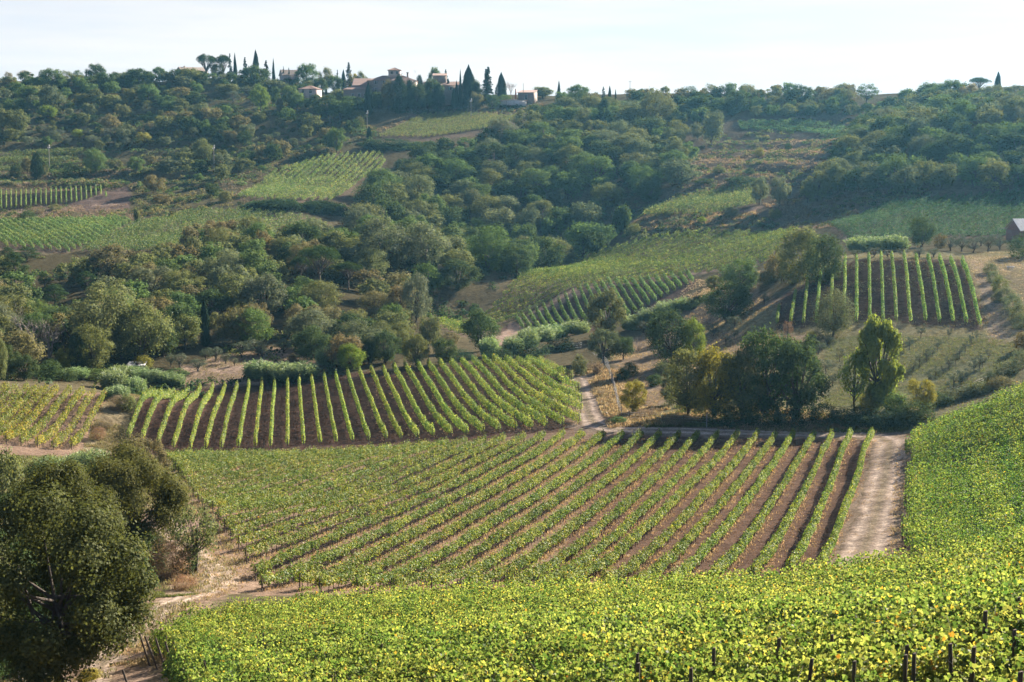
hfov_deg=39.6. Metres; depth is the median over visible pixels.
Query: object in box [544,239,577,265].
oak tree
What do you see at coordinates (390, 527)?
vine row
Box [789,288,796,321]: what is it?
vine row
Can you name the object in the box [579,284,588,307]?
vine row
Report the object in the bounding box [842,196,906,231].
vine row
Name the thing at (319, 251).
umbrella pine
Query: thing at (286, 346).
olive tree
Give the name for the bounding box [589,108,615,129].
oak tree
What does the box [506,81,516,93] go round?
dead tree
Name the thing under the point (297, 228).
oak tree
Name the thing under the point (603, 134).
oak tree
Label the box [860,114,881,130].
oak tree
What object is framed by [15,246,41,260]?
pine tree
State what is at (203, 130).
broadleaf tree
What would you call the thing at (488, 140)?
oak tree
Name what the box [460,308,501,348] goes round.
dome tree
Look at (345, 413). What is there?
vine row
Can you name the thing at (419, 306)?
broadleaf tree
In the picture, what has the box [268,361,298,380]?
giant reed clump
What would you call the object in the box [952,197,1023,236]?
vine row
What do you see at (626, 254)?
vine row
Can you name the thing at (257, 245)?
oak tree
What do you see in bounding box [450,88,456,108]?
cypress tree
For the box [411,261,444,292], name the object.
oak tree
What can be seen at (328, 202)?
bramble thicket
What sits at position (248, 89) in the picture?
olive tree
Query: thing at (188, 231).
oak tree
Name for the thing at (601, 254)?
vine row
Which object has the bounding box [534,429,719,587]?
vine row
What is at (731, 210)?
shrub
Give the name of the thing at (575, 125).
oak tree
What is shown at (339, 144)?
broadleaf tree
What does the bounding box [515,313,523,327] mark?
vine row
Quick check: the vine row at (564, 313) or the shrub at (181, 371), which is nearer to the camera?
the shrub at (181, 371)
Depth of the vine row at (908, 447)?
177.97 m
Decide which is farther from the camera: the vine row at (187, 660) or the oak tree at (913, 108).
the oak tree at (913, 108)
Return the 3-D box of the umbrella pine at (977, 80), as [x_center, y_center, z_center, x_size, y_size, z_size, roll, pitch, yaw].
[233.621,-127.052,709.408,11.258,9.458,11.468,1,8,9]
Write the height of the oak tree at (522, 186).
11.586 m
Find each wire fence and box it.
[591,351,621,414]
[622,410,707,422]
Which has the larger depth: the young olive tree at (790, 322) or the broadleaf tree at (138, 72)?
the broadleaf tree at (138, 72)
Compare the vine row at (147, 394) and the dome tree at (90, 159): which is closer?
the vine row at (147, 394)
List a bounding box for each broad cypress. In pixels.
[462,64,474,104]
[494,72,506,97]
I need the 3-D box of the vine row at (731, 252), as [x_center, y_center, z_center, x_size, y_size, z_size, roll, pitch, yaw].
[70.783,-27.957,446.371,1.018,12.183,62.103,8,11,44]
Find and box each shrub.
[0,443,27,500]
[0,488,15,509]
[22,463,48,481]
[26,205,45,212]
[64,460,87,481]
[72,129,84,136]
[74,667,101,681]
[89,425,105,439]
[96,416,113,428]
[105,393,130,410]
[111,432,153,458]
[115,394,135,410]
[133,355,153,367]
[134,532,171,574]
[146,532,194,580]
[150,193,172,204]
[167,574,197,590]
[168,367,189,376]
[168,549,200,573]
[217,190,231,201]
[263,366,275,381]
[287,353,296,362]
[354,115,364,126]
[439,331,462,343]
[570,353,588,375]
[586,361,594,369]
[589,386,604,396]
[591,361,604,374]
[610,416,627,422]
[614,368,629,380]
[621,362,639,376]
[625,222,641,235]
[633,407,663,415]
[646,373,663,386]
[657,413,696,425]
[691,294,702,304]
[697,216,706,221]
[711,166,725,172]
[723,206,739,216]
[745,167,755,174]
[754,148,764,155]
[757,270,777,284]
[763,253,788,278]
[768,208,782,219]
[784,142,792,149]
[806,331,817,337]
[857,390,877,412]
[879,390,912,417]
[932,233,948,247]
[1011,331,1023,349]
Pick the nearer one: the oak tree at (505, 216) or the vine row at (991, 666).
the vine row at (991, 666)
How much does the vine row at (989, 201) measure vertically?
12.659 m
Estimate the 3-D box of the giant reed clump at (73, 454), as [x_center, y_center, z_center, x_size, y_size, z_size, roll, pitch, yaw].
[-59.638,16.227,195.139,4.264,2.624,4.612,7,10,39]
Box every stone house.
[177,66,207,72]
[279,70,299,85]
[298,85,322,101]
[342,86,365,103]
[352,78,371,87]
[423,73,458,105]
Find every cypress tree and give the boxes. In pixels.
[198,299,210,346]
[233,54,237,74]
[253,49,258,73]
[272,60,275,78]
[341,69,345,90]
[364,83,372,115]
[366,126,371,138]
[395,247,400,275]
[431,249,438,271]
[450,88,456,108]
[455,80,458,105]
[458,71,462,106]
[994,71,1001,89]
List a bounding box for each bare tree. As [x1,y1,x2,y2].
[10,302,38,347]
[31,317,66,357]
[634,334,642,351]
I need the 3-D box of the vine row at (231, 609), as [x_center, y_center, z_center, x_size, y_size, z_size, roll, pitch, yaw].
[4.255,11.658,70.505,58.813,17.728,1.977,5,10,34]
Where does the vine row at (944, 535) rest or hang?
on the hillside ground
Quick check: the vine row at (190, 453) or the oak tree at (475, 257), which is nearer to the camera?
the vine row at (190, 453)
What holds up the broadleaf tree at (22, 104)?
on the hillside ground
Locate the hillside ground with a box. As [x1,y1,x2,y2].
[0,81,1023,681]
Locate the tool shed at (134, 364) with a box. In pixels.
[127,361,146,369]
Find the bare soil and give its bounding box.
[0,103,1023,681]
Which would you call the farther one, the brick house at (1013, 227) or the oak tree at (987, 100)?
the oak tree at (987, 100)
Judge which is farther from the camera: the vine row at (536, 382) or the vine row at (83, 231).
the vine row at (83, 231)
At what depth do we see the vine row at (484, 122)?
745.40 m
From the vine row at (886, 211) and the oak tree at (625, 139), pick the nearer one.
the vine row at (886, 211)
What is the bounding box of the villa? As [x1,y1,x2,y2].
[367,68,417,104]
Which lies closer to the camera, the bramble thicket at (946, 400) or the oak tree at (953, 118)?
the bramble thicket at (946, 400)
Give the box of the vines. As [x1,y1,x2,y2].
[0,117,845,250]
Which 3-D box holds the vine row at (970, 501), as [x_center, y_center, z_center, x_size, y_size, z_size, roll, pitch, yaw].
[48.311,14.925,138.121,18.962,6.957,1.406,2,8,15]
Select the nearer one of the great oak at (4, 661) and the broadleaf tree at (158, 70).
the great oak at (4, 661)
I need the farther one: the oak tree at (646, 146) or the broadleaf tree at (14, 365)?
the oak tree at (646, 146)
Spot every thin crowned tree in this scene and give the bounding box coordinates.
[59,70,71,77]
[73,69,83,74]
[164,501,221,571]
[681,86,697,97]
[703,83,716,101]
[719,83,734,96]
[738,84,755,98]
[832,89,843,101]
[836,350,871,412]
[845,89,854,99]
[856,83,878,102]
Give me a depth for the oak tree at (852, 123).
627.50 m
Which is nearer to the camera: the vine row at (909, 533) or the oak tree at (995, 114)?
the vine row at (909, 533)
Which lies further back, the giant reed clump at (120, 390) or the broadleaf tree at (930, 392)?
the giant reed clump at (120, 390)
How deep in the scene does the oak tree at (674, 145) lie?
631.72 m
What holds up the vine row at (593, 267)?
on the hillside ground
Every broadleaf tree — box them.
[0,97,28,113]
[0,107,10,133]
[0,338,7,379]
[0,344,20,375]
[1,107,29,135]
[4,81,24,96]
[5,353,40,380]
[19,85,37,99]
[20,157,30,173]
[24,77,43,86]
[35,105,57,117]
[37,84,63,106]
[38,67,65,87]
[39,358,60,370]
[42,136,52,146]
[43,165,49,176]
[54,79,69,89]
[54,348,75,368]
[67,330,89,367]
[68,321,115,370]
[74,93,90,104]
[83,63,105,76]
[83,75,96,82]
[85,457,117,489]
[94,71,122,86]
[100,114,120,132]
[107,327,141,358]
[109,160,122,169]
[113,124,134,133]
[115,104,129,117]
[123,88,136,104]
[124,68,152,84]
[125,156,144,170]
[130,439,172,480]
[135,132,153,146]
[136,84,161,102]
[140,173,165,192]
[148,325,179,356]
[151,67,163,81]
[159,100,175,112]
[161,111,177,120]
[167,68,183,81]
[168,312,201,349]
[178,67,203,80]
[178,111,192,122]
[181,91,206,103]
[186,102,213,117]
[198,118,211,137]
[204,182,220,196]
[208,311,229,338]
[209,63,225,77]
[209,123,232,142]
[214,83,240,93]
[214,306,257,343]
[223,130,244,145]
[236,64,270,88]
[246,302,273,327]
[248,83,271,110]
[268,86,280,103]
[280,85,303,108]
[281,303,321,332]
[289,93,304,109]
[293,63,318,85]
[298,98,311,108]
[309,94,320,106]
[310,93,341,117]
[312,78,327,91]
[316,304,341,339]
[318,66,332,89]
[326,74,343,92]
[326,98,356,120]
[326,125,346,152]
[341,94,357,105]
[341,309,370,335]
[344,73,356,86]
[352,96,364,104]
[355,71,367,77]
[361,339,377,363]
[371,329,402,362]
[372,91,382,108]
[377,302,407,327]
[380,78,396,113]
[387,285,412,310]
[391,321,414,350]
[399,333,429,365]
[400,270,432,322]
[405,84,427,110]
[416,315,441,348]
[423,78,444,105]
[424,89,432,108]
[427,67,438,80]
[430,337,458,363]
[466,91,483,110]
[469,80,479,92]
[484,94,501,108]
[534,86,551,97]
[537,86,553,97]
[566,83,588,93]
[572,106,591,131]
[582,287,627,332]
[587,327,621,361]
[613,334,634,359]
[619,378,647,411]
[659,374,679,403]
[663,344,719,415]
[673,95,687,105]
[679,315,706,354]
[684,341,739,419]
[687,95,710,110]
[690,122,703,139]
[700,107,724,144]
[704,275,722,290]
[711,99,725,110]
[711,343,768,418]
[724,90,747,112]
[732,322,808,418]
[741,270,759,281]
[750,96,767,107]
[750,176,770,204]
[767,95,785,105]
[767,333,832,419]
[768,177,791,205]
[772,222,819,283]
[786,83,816,103]
[798,177,817,202]
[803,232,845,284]
[804,169,832,201]
[828,162,848,193]
[844,166,864,189]
[907,378,937,409]
[915,80,937,92]
[933,79,966,93]
[958,83,980,95]
[979,83,1003,92]
[1002,84,1023,95]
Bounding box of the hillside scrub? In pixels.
[0,80,931,398]
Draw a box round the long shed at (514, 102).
[500,99,526,105]
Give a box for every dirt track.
[73,591,219,681]
[147,504,238,591]
[567,376,908,566]
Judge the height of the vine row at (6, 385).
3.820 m
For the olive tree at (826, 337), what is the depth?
261.79 m
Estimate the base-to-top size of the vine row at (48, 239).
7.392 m
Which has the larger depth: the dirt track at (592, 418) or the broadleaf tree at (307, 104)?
the broadleaf tree at (307, 104)
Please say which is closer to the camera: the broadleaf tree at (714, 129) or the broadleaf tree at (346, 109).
the broadleaf tree at (714, 129)
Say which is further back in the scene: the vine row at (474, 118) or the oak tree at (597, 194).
the vine row at (474, 118)
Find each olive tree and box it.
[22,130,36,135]
[25,136,41,148]
[37,125,50,135]
[58,136,70,143]
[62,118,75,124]
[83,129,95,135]
[84,135,101,146]
[102,128,114,137]
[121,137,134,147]
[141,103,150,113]
[165,353,174,366]
[172,352,187,367]
[189,359,206,370]
[199,347,209,359]
[207,346,222,360]
[220,353,229,362]
[228,91,239,102]
[230,357,237,365]
[232,341,251,356]
[239,87,252,93]
[243,338,258,348]
[246,339,269,354]
[253,343,270,357]
[274,338,292,352]
[636,321,649,332]
[704,322,719,335]
[721,334,730,345]
[726,316,740,327]
[730,329,738,337]
[759,294,768,304]
[782,322,790,335]
[784,320,793,330]
[810,331,823,340]
[811,340,826,353]
[820,360,831,373]
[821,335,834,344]
[828,373,836,383]
[835,349,845,361]
[851,249,861,255]
[865,247,879,256]
[896,248,910,253]
[905,337,913,349]
[908,361,917,372]
[913,247,927,256]
[914,355,922,366]
[915,323,926,337]
[922,349,931,361]
[924,370,936,381]
[926,248,938,256]
[930,366,940,377]
[933,337,941,350]
[941,237,956,250]
[943,355,954,368]
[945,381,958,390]
[946,370,963,386]
[952,354,959,363]
[954,237,968,251]
[955,346,965,358]
[958,369,968,382]
[961,341,968,351]
[963,237,980,252]
[968,356,978,372]
[969,332,974,342]
[973,355,984,367]
[979,236,995,251]
[979,355,987,366]
[988,234,999,244]
[994,235,1007,249]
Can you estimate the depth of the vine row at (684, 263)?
446.11 m
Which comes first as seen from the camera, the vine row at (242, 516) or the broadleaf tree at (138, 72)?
the vine row at (242, 516)
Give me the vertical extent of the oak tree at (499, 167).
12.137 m
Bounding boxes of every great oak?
[0,453,131,605]
[0,475,162,681]
[0,532,50,681]
[81,436,193,554]
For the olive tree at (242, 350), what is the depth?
317.03 m
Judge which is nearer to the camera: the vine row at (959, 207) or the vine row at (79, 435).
the vine row at (79, 435)
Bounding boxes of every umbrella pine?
[197,54,216,71]
[216,54,230,70]
[289,256,312,276]
[297,244,340,282]
[333,261,363,288]
[969,77,991,87]
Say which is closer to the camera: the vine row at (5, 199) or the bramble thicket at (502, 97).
the vine row at (5, 199)
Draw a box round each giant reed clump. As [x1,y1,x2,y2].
[31,454,65,469]
[63,365,91,378]
[63,451,87,464]
[76,446,109,466]
[95,367,129,389]
[104,384,130,398]
[107,363,130,376]
[117,365,152,379]
[124,375,148,393]
[138,367,167,382]
[156,371,185,383]
[166,374,185,385]
[239,357,276,378]
[248,362,276,379]
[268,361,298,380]
[288,359,320,380]
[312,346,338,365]
[477,335,501,355]
[500,334,524,353]
[515,327,541,346]
[520,326,536,333]
[530,325,556,341]
[542,323,570,336]
[562,318,591,334]
[619,314,646,329]
[634,306,665,322]
[652,299,681,314]
[671,295,699,310]
[844,234,873,251]
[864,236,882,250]
[877,233,911,250]
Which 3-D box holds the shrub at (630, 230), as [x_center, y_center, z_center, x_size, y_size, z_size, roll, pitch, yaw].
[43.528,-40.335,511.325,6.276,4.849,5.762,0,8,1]
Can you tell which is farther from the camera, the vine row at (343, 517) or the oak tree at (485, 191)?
the oak tree at (485, 191)
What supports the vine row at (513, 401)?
on the hillside ground
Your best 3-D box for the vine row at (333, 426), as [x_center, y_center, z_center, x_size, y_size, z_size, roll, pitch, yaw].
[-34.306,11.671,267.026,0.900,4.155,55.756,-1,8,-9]
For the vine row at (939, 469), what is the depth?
162.01 m
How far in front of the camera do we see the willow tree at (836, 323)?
265.80 m
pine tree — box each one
[0,246,13,260]
[0,251,30,282]
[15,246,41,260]
[37,272,51,286]
[43,283,68,303]
[74,271,96,287]
[83,256,102,277]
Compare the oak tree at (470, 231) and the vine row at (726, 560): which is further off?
the oak tree at (470, 231)
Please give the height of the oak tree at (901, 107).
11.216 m
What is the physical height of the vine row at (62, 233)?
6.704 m
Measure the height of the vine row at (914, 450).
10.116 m
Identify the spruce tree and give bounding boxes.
[227,53,233,80]
[264,60,269,80]
[344,62,352,87]
[481,67,493,101]
[601,87,605,98]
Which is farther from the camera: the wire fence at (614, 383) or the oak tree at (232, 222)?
the oak tree at (232, 222)
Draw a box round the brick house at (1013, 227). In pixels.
[1004,218,1023,240]
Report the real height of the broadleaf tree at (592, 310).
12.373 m
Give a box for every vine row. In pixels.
[0,189,1,208]
[0,219,42,249]
[0,223,34,247]
[0,227,25,246]
[0,232,16,246]
[0,236,8,245]
[0,381,18,405]
[0,382,8,395]
[0,382,29,416]
[0,383,48,434]
[0,384,39,426]
[2,217,51,249]
[3,382,58,443]
[5,189,6,208]
[9,216,60,250]
[10,189,11,207]
[15,189,16,207]
[16,217,69,251]
[19,383,72,443]
[20,189,21,206]
[23,216,75,248]
[25,189,26,206]
[29,216,81,246]
[30,188,31,206]
[34,386,85,447]
[35,188,36,205]
[36,216,86,244]
[40,188,41,204]
[42,217,92,243]
[45,187,46,204]
[49,216,96,240]
[50,187,51,203]
[51,387,96,449]
[55,187,56,202]
[55,216,102,239]
[60,187,61,202]
[62,216,106,236]
[69,216,109,232]
[69,387,107,449]
[76,215,113,231]
[84,215,117,228]
[91,214,120,227]
[98,214,124,225]
[106,215,127,224]
[113,213,130,222]
[122,577,1022,681]
[126,387,163,438]
[139,559,1023,668]
[140,387,175,439]
[147,537,1023,647]
[149,547,1023,655]
[155,563,1023,668]
[156,385,189,440]
[160,563,1023,681]
[164,558,1023,675]
[165,447,192,453]
[166,447,211,456]
[167,448,226,463]
[167,535,1023,631]
[169,566,1023,681]
[170,447,245,463]
[171,383,201,449]
[173,447,263,470]
[176,448,280,473]
[179,531,1023,623]
[180,447,300,480]
[182,577,1023,681]
[184,445,317,483]
[187,445,335,492]
[187,579,1023,681]
[188,381,213,448]
[191,444,354,497]
[195,444,374,503]
[200,442,391,508]
[202,594,1023,681]
[204,381,226,448]
[204,439,410,511]
[210,439,428,512]
[214,437,448,522]
[219,381,238,448]
[219,435,467,532]
[222,526,1023,619]
[227,434,486,542]
[236,378,250,447]
[236,431,505,551]
[242,430,526,563]
[250,430,545,580]
[253,376,262,446]
[257,428,565,591]
[268,377,275,447]
[285,376,289,446]
[292,527,1023,604]
[293,428,585,591]
[297,372,305,444]
[300,610,1023,681]
[302,596,1023,681]
[310,373,321,442]
[314,428,606,593]
[323,369,337,441]
[334,369,353,442]
[346,369,370,439]
[352,429,624,593]
[358,367,387,440]
[363,524,1023,604]
[369,365,402,439]
[380,112,425,135]
[381,364,419,438]
[385,112,431,135]
[389,112,437,136]
[391,428,643,590]
[392,361,434,435]
[396,111,442,135]
[400,111,447,135]
[403,358,452,436]
[406,110,452,136]
[411,111,457,136]
[416,111,462,135]
[416,359,468,434]
[421,111,467,136]
[426,358,484,433]
[427,111,472,136]
[428,428,661,590]
[431,316,495,325]
[433,111,477,135]
[436,627,1023,681]
[438,111,482,134]
[438,230,749,325]
[438,318,462,326]
[438,357,500,431]
[442,322,482,328]
[442,548,903,593]
[444,112,487,133]
[447,324,474,330]
[449,357,517,430]
[450,112,492,132]
[452,229,740,321]
[456,113,497,131]
[460,356,533,428]
[461,113,502,132]
[466,113,506,129]
[466,428,681,586]
[467,227,730,321]
[471,354,547,427]
[472,112,511,129]
[477,113,515,128]
[482,354,563,426]
[484,229,720,315]
[491,353,581,424]
[492,228,710,305]
[503,229,699,295]
[503,429,699,588]
[504,354,582,411]
[507,229,689,288]
[512,231,679,283]
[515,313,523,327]
[515,356,582,401]
[517,233,668,278]
[520,312,531,326]
[522,233,658,275]
[524,354,579,389]
[528,235,647,271]
[528,309,540,326]
[532,238,637,271]
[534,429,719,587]
[535,307,548,325]
[535,566,771,592]
[537,240,627,271]
[537,355,572,377]
[542,302,556,325]
[549,298,564,324]
[552,246,609,267]
[556,294,570,321]
[559,426,740,584]
[563,241,619,266]
[564,291,578,320]
[571,288,585,319]
[577,230,760,289]
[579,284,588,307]
[586,283,604,317]
[593,280,611,315]
[597,229,770,286]
[598,426,759,582]
[599,277,617,311]
[607,277,630,314]
[615,277,636,311]
[616,228,781,285]
[622,277,643,308]
[630,277,649,305]
[633,428,777,583]
[636,226,790,282]
[638,277,656,300]
[646,275,661,296]
[654,273,668,293]
[655,227,796,281]
[662,272,675,290]
[666,428,795,579]
[670,271,681,288]
[676,228,792,276]
[678,270,688,284]
[686,268,693,281]
[693,232,790,273]
[704,646,1023,681]
[706,234,785,272]
[707,430,816,578]
[722,240,779,269]
[735,244,777,266]
[746,250,772,265]
[748,428,833,574]
[775,303,780,323]
[785,427,853,571]
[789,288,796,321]
[802,276,808,324]
[815,268,821,323]
[816,427,874,568]
[829,273,833,319]
[831,213,855,226]
[833,207,872,226]
[836,202,887,229]
[838,197,897,229]
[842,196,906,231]
[842,254,846,319]
[843,197,913,235]
[846,196,922,237]
[849,194,930,237]
[854,194,938,237]
[854,253,858,322]
[860,194,946,238]
[867,251,871,318]
[868,192,954,237]
[875,192,964,237]
[879,250,884,319]
[883,191,972,236]
[890,250,897,319]
[892,191,980,238]
[899,191,990,236]
[900,496,1023,528]
[901,506,1023,541]
[902,250,912,323]
[903,470,1023,509]
[904,402,1023,445]
[904,460,1023,495]
[904,512,1023,541]
[904,518,1023,549]
[905,410,1023,452]
[905,446,1023,482]
[906,440,1023,474]
[906,477,1023,512]
[906,482,1023,517]
[907,190,999,237]
[907,452,1023,490]
[907,487,1023,519]
[908,441,1023,477]
[908,448,1022,483]
[908,491,1023,523]
[910,401,1023,440]
[910,458,1023,489]
[910,467,1023,496]
[910,528,1023,556]
[911,393,1023,435]
[911,419,1023,457]
[911,425,1023,463]
[911,431,1023,469]
[911,471,1023,499]
[911,524,1020,548]
[912,412,1023,454]
[912,502,1023,529]
[913,390,1023,439]
[914,252,927,321]
[926,187,1008,231]
[926,253,941,321]
[927,387,1023,430]
[928,186,1016,236]
[934,187,1023,236]
[938,253,954,321]
[939,381,1023,423]
[944,192,1023,236]
[949,254,967,321]
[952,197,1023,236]
[961,202,1023,236]
[961,255,981,325]
[964,526,1023,553]
[970,205,1023,236]
[979,208,1023,236]
[990,215,1023,235]
[992,381,1023,402]
[994,671,1023,681]
[998,218,1023,235]
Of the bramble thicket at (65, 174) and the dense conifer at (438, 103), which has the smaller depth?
the bramble thicket at (65, 174)
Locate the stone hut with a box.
[517,90,536,103]
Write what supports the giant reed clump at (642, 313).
on the hillside ground
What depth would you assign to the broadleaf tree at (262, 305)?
342.85 m
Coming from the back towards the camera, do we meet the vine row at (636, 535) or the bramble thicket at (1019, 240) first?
the bramble thicket at (1019, 240)
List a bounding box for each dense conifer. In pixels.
[28,152,44,179]
[389,73,408,113]
[406,79,416,110]
[416,75,422,84]
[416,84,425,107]
[431,83,444,107]
[470,82,485,108]
[595,97,612,128]
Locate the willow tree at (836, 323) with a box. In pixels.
[809,285,856,336]
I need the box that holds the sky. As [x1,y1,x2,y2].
[0,0,1023,95]
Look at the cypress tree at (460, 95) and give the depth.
777.52 m
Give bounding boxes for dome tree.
[65,279,138,362]
[80,147,107,172]
[103,298,176,360]
[190,138,215,160]
[290,325,331,359]
[336,342,366,371]
[352,210,415,271]
[355,289,393,316]
[403,221,452,267]
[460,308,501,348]
[464,222,510,272]
[636,88,677,125]
[645,306,696,362]
[698,279,754,322]
[717,256,758,292]
[909,215,937,246]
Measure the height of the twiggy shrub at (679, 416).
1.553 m
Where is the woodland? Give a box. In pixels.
[0,69,1023,332]
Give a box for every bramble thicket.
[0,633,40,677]
[8,165,23,176]
[18,209,36,221]
[30,362,64,380]
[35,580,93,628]
[48,203,61,209]
[48,367,79,380]
[56,164,89,179]
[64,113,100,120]
[82,367,105,379]
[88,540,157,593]
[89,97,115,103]
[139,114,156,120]
[214,102,242,111]
[248,199,306,207]
[306,200,342,208]
[359,137,410,146]
[444,347,476,361]
[480,347,515,361]
[498,95,511,100]
[508,337,553,358]
[542,334,577,351]
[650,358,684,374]
[693,178,716,182]
[695,405,744,428]
[720,175,755,183]
[735,403,788,426]
[767,408,809,427]
[806,402,842,423]
[826,403,875,427]
[857,406,901,429]
[886,409,923,429]
[894,400,940,425]
[928,390,955,407]
[940,388,969,403]
[954,384,985,398]
[964,380,995,396]
[980,261,997,273]
[981,370,1003,384]
[986,268,1001,282]
[986,375,1014,388]
[989,360,1020,378]
[990,275,1010,291]
[990,291,1002,302]
[997,284,1014,301]
[1000,292,1023,310]
[1005,233,1023,258]
[1006,300,1023,320]
[1008,347,1023,368]
[1010,311,1023,329]
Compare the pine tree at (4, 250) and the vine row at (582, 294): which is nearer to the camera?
the vine row at (582, 294)
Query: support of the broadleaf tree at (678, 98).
on the hillside ground
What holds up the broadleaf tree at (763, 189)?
on the hillside ground
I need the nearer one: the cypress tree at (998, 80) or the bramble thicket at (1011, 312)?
the bramble thicket at (1011, 312)
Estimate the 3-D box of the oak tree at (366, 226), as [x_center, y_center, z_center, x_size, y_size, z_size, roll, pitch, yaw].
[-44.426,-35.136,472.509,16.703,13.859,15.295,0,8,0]
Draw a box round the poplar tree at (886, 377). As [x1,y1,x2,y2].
[850,312,905,411]
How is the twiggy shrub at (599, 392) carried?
on the hillside ground
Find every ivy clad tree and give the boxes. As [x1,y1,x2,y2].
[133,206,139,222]
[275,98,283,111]
[611,202,631,234]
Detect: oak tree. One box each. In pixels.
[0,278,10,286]
[0,281,36,311]
[0,295,35,333]
[0,303,19,329]
[0,313,13,337]
[0,326,46,369]
[14,311,61,345]
[20,298,59,327]
[39,304,77,341]
[44,312,96,349]
[84,280,136,302]
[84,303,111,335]
[85,241,128,277]
[90,287,133,312]
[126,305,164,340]
[127,266,171,296]
[128,262,164,288]
[134,294,176,319]
[142,287,179,305]
[150,257,180,284]
[155,300,200,336]
[164,267,206,291]
[165,290,201,317]
[178,223,216,250]
[179,235,209,255]
[190,288,233,316]
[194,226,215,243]
[194,250,247,288]
[199,224,233,248]
[202,218,240,234]
[206,263,254,294]
[208,271,251,309]
[224,306,276,341]
[234,245,277,278]
[235,238,265,263]
[235,272,287,314]
[237,214,269,233]
[239,221,275,239]
[244,230,275,256]
[268,235,302,259]
[281,220,322,242]
[283,275,320,294]
[283,306,336,345]
[284,241,321,276]
[296,280,344,313]
[297,217,331,244]
[321,226,358,249]
[323,331,364,368]
[329,313,374,343]
[330,316,388,360]
[340,205,376,232]
[340,234,366,256]
[347,201,385,224]
[350,247,388,282]
[351,182,394,213]
[353,212,378,234]
[357,214,392,235]
[363,167,401,192]
[364,319,398,347]
[369,179,391,197]
[370,199,406,222]
[371,307,408,342]
[375,180,409,209]
[375,217,417,252]
[381,269,415,300]
[392,157,417,172]
[398,174,434,202]
[399,159,435,186]
[401,199,440,221]
[405,174,434,194]
[405,215,432,227]
[408,144,436,168]
[409,139,440,155]
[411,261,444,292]
[415,152,446,175]
[416,192,447,216]
[423,237,445,256]
[429,193,465,215]
[431,149,457,170]
[434,224,471,256]
[437,206,465,225]
[438,157,475,183]
[438,235,465,260]
[438,257,482,290]
[439,248,476,273]
[442,178,474,200]
[442,230,478,263]
[444,226,470,239]
[454,187,482,214]
[456,145,482,171]
[462,218,492,233]
[463,225,502,244]
[465,181,492,207]
[467,243,487,265]
[469,194,507,222]
[474,135,500,157]
[475,168,506,192]
[476,141,508,167]
[479,159,509,183]
[479,206,515,235]
[486,117,518,143]
[489,195,522,213]
[490,237,539,270]
[498,242,534,269]
[498,245,532,273]
[503,181,536,206]
[504,141,530,169]
[507,128,537,151]
[508,222,536,239]
[509,109,542,129]
[512,205,541,234]
[512,236,535,244]
[513,160,543,181]
[518,166,554,197]
[519,118,548,135]
[523,147,549,168]
[523,199,554,223]
[524,103,556,120]
[524,243,539,267]
[526,121,557,145]
[528,233,549,241]
[531,236,566,267]
[539,164,567,186]
[540,235,566,261]
[542,136,583,161]
[543,104,575,126]
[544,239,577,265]
[545,206,574,226]
[551,168,587,198]
[553,144,583,172]
[554,96,578,107]
[556,118,583,137]
[557,127,582,144]
[561,219,599,257]
[563,106,583,122]
[566,151,597,178]
[567,200,604,227]
[568,92,587,106]
[569,230,607,253]
[572,155,617,185]
[575,95,600,108]
[579,134,599,155]
[581,120,607,132]
[586,128,617,144]
[588,139,614,157]
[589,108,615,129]
[589,181,626,209]
[596,221,616,244]
[597,96,623,107]
[598,145,627,169]
[604,105,621,117]
[604,119,637,138]
[612,132,647,153]
[613,105,645,127]
[618,99,639,118]
[619,152,645,175]
[622,137,655,157]
[625,126,647,138]
[627,164,664,192]
[632,115,666,136]
[635,174,664,203]
[638,161,662,178]
[657,149,689,172]
[659,128,685,144]
[660,139,689,159]
[660,158,703,187]
[661,162,684,184]
[665,118,691,138]
[811,158,850,182]
[825,158,852,188]
[834,134,861,157]
[838,123,874,141]
[840,150,866,172]
[845,127,872,146]
[846,114,871,129]
[859,129,885,145]
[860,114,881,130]
[868,115,901,133]
[872,107,897,116]
[874,116,905,130]
[875,153,913,185]
[877,132,909,153]
[879,152,912,174]
[885,105,907,113]
[885,125,912,147]
[887,112,908,122]
[887,164,924,193]
[906,105,925,122]
[906,134,939,158]
[907,108,936,128]
[907,115,945,139]
[909,107,938,119]
[912,142,946,162]
[919,87,938,102]
[924,160,959,189]
[926,96,952,110]
[929,112,966,133]
[934,132,973,159]
[946,90,965,100]
[946,99,975,122]
[948,99,978,123]
[956,155,989,187]
[964,92,983,102]
[970,123,1004,145]
[972,150,1003,174]
[975,95,1003,107]
[975,160,1013,191]
[976,108,1008,129]
[993,92,1023,113]
[996,132,1023,152]
[1000,105,1023,124]
[1000,120,1023,147]
[1001,96,1023,120]
[1005,163,1023,189]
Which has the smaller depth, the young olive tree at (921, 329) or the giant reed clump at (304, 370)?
the young olive tree at (921, 329)
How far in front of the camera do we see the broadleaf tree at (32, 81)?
843.18 m
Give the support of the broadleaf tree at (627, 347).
on the hillside ground
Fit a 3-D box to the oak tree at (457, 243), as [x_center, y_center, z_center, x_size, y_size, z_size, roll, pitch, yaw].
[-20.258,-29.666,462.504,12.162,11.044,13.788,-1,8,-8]
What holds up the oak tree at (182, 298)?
on the hillside ground
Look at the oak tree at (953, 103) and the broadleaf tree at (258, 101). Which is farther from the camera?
the broadleaf tree at (258, 101)

